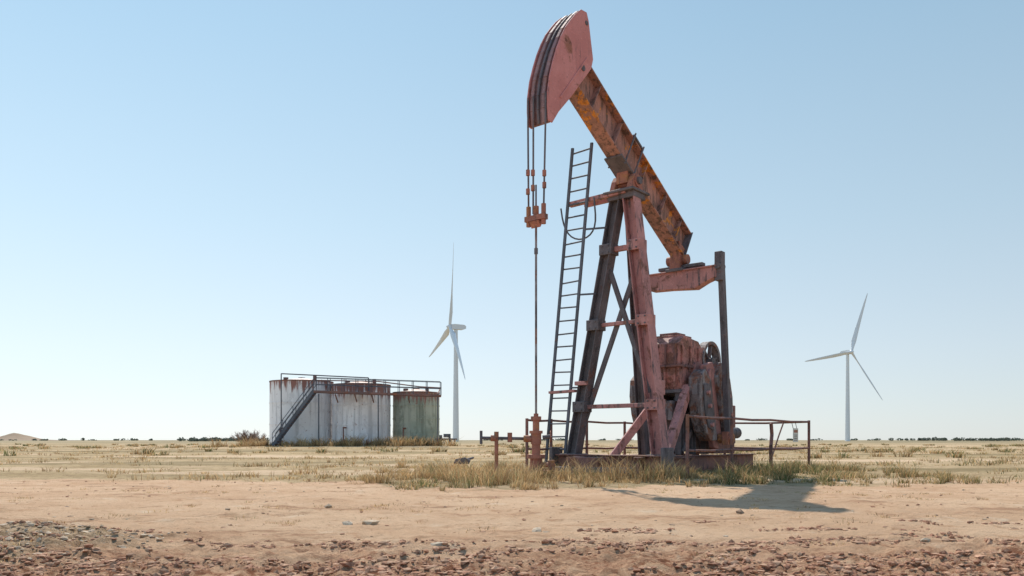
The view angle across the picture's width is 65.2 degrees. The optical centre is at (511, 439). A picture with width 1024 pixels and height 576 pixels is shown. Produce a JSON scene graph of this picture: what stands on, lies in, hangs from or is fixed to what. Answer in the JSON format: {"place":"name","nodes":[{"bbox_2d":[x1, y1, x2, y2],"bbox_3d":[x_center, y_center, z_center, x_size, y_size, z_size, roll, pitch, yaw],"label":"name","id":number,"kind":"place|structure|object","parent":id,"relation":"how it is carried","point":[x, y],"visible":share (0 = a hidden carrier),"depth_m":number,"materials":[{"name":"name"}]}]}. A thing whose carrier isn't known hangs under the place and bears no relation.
{"place":"outdoors","nodes":[
{"label":"outdoors","id":0,"kind":"place"},
{"bbox_2d":[0,433,79,440],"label":"hill","id":1,"kind":"structure","parent":0,"point":[17,436],"depth_m":1475.59,"materials":[{"name":"beige"}]},
{"bbox_2d":[454,457,473,463],"bbox_3d":[-1.631,0.684,27.084,0.689,0.239,0.409,0,0,0],"label":"scrap metal","id":2,"kind":"object","parent":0,"point":[463,459],"visible":0.7,"depth_m":26.88,"materials":[{"name":"metal"}]},
{"bbox_2d":[0,440,1023,575],"bbox_3d":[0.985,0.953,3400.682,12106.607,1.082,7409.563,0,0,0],"label":"ground","id":3,"kind":"structure","parent":0,"point":[631,507],"depth_m":8.72,"materials":[{"name":"soil"}]},
{"bbox_2d":[230,429,265,442],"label":"bare shrub","id":4,"kind":"object","parent":3,"relation":"on","point":[253,435],"visible":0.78,"depth_m":73.56,"materials":[{"name":"brown plant"}]},
{"bbox_2d":[269,376,333,444],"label":"storage tank","id":5,"kind":"object","parent":3,"relation":"on","point":[304,426],"visible":0.74,"depth_m":67.71,"materials":[{"name":"white metal"}]},
{"bbox_2d":[271,373,441,445],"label":"metal catwalk","id":6,"kind":"object","parent":3,"relation":"on","point":[294,417],"visible":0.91,"depth_m":65.75,"materials":[{"name":"metal"}]},
{"bbox_2d":[332,380,390,444],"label":"storage tank","id":7,"kind":"object","parent":3,"relation":"on","point":[351,417],"visible":0.78,"depth_m":67.34,"materials":[{"name":"white metal"}]},
{"bbox_2d":[392,388,439,443],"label":"storage tank","id":8,"kind":"object","parent":3,"relation":"on","point":[416,416],"visible":0.77,"depth_m":69.20,"materials":[{"name":"green metal"}]},
{"bbox_2d":[435,434,456,441],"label":"valve manifold","id":9,"kind":"object","parent":3,"relation":"on","point":[445,435],"visible":0.54,"depth_m":68.43,"materials":[{"name":"metal"}]},
{"bbox_2d":[429,243,465,441],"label":"wind turbine","id":10,"kind":"object","parent":3,"relation":"on","point":[450,326],"visible":0.96,"depth_m":561.31,"materials":[{"name":"white metal"}]},
{"bbox_2d":[0,486,988,563],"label":"scattered stones","id":11,"kind":"object","parent":3,"relation":"on","point":[367,522],"visible":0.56,"depth_m":6.48,"materials":[{"name":"stone"}]},
{"bbox_2d":[0,436,1023,440],"bbox_3d":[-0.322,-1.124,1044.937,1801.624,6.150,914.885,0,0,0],"label":"distant trees","id":12,"kind":"object","parent":3,"relation":"on","point":[789,439],"visible":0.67,"depth_m":926.83,"materials":[{"name":"green plant"}]},
{"bbox_2d":[0,480,1023,575],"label":"dirt clods","id":13,"kind":"object","parent":3,"relation":"on","point":[836,564],"visible":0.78,"depth_m":5.27,"materials":[{"name":"soil"}]},
{"bbox_2d":[480,413,554,477],"bbox_3d":[0.116,0.126,16.693,1.399,1.360,0.789,0,0,-26],"label":"wellhead","id":14,"kind":"object","parent":3,"relation":"on","point":[534,438],"visible":0.82,"depth_m":16.70,"materials":[{"name":"metal"}]},
{"bbox_2d":[524,10,755,473],"bbox_3d":[3.162,-4.330,20.404,3.612,10.279,9.136,0,0,40],"label":"oil pumpjack","id":15,"kind":"object","parent":3,"relation":"on","point":[676,379],"visible":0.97,"depth_m":19.64,"materials":[{"name":"red paint"}]},
{"bbox_2d":[525,414,809,473],"bbox_3d":[4.195,0.183,20.867,4.772,1.446,7.072,0,0,40],"label":"pipe fence","id":16,"kind":"object","parent":3,"relation":"on","point":[770,448],"visible":0.65,"depth_m":19.95,"materials":[{"name":"brown metal"}]},
{"bbox_2d":[792,423,797,441],"bbox_3d":[7.461,-0.221,21.128,0.077,0.542,0.340,0,0,40],"label":"warning sign","id":17,"kind":"object","parent":16,"relation":"attached to","point":[795,434],"visible":1,"depth_m":21.09,"materials":[{"name":"metal"}]},
{"bbox_2d":[805,293,881,440],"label":"wind turbine","id":18,"kind":"object","parent":3,"relation":"on","point":[847,394],"visible":0.93,"depth_m":718.49,"materials":[{"name":"white metal"}]},
{"bbox_2d":[0,434,1023,562],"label":"dry grass","id":19,"kind":"structure","parent":0,"point":[524,477],"depth_m":17.04,"materials":[{"name":"beige plant"}]},
{"bbox_2d":[0,0,1023,439],"label":"sky","id":20,"kind":"structure","parent":0,"point":[203,203],"materials":[{"name":"blue"}]}
]}

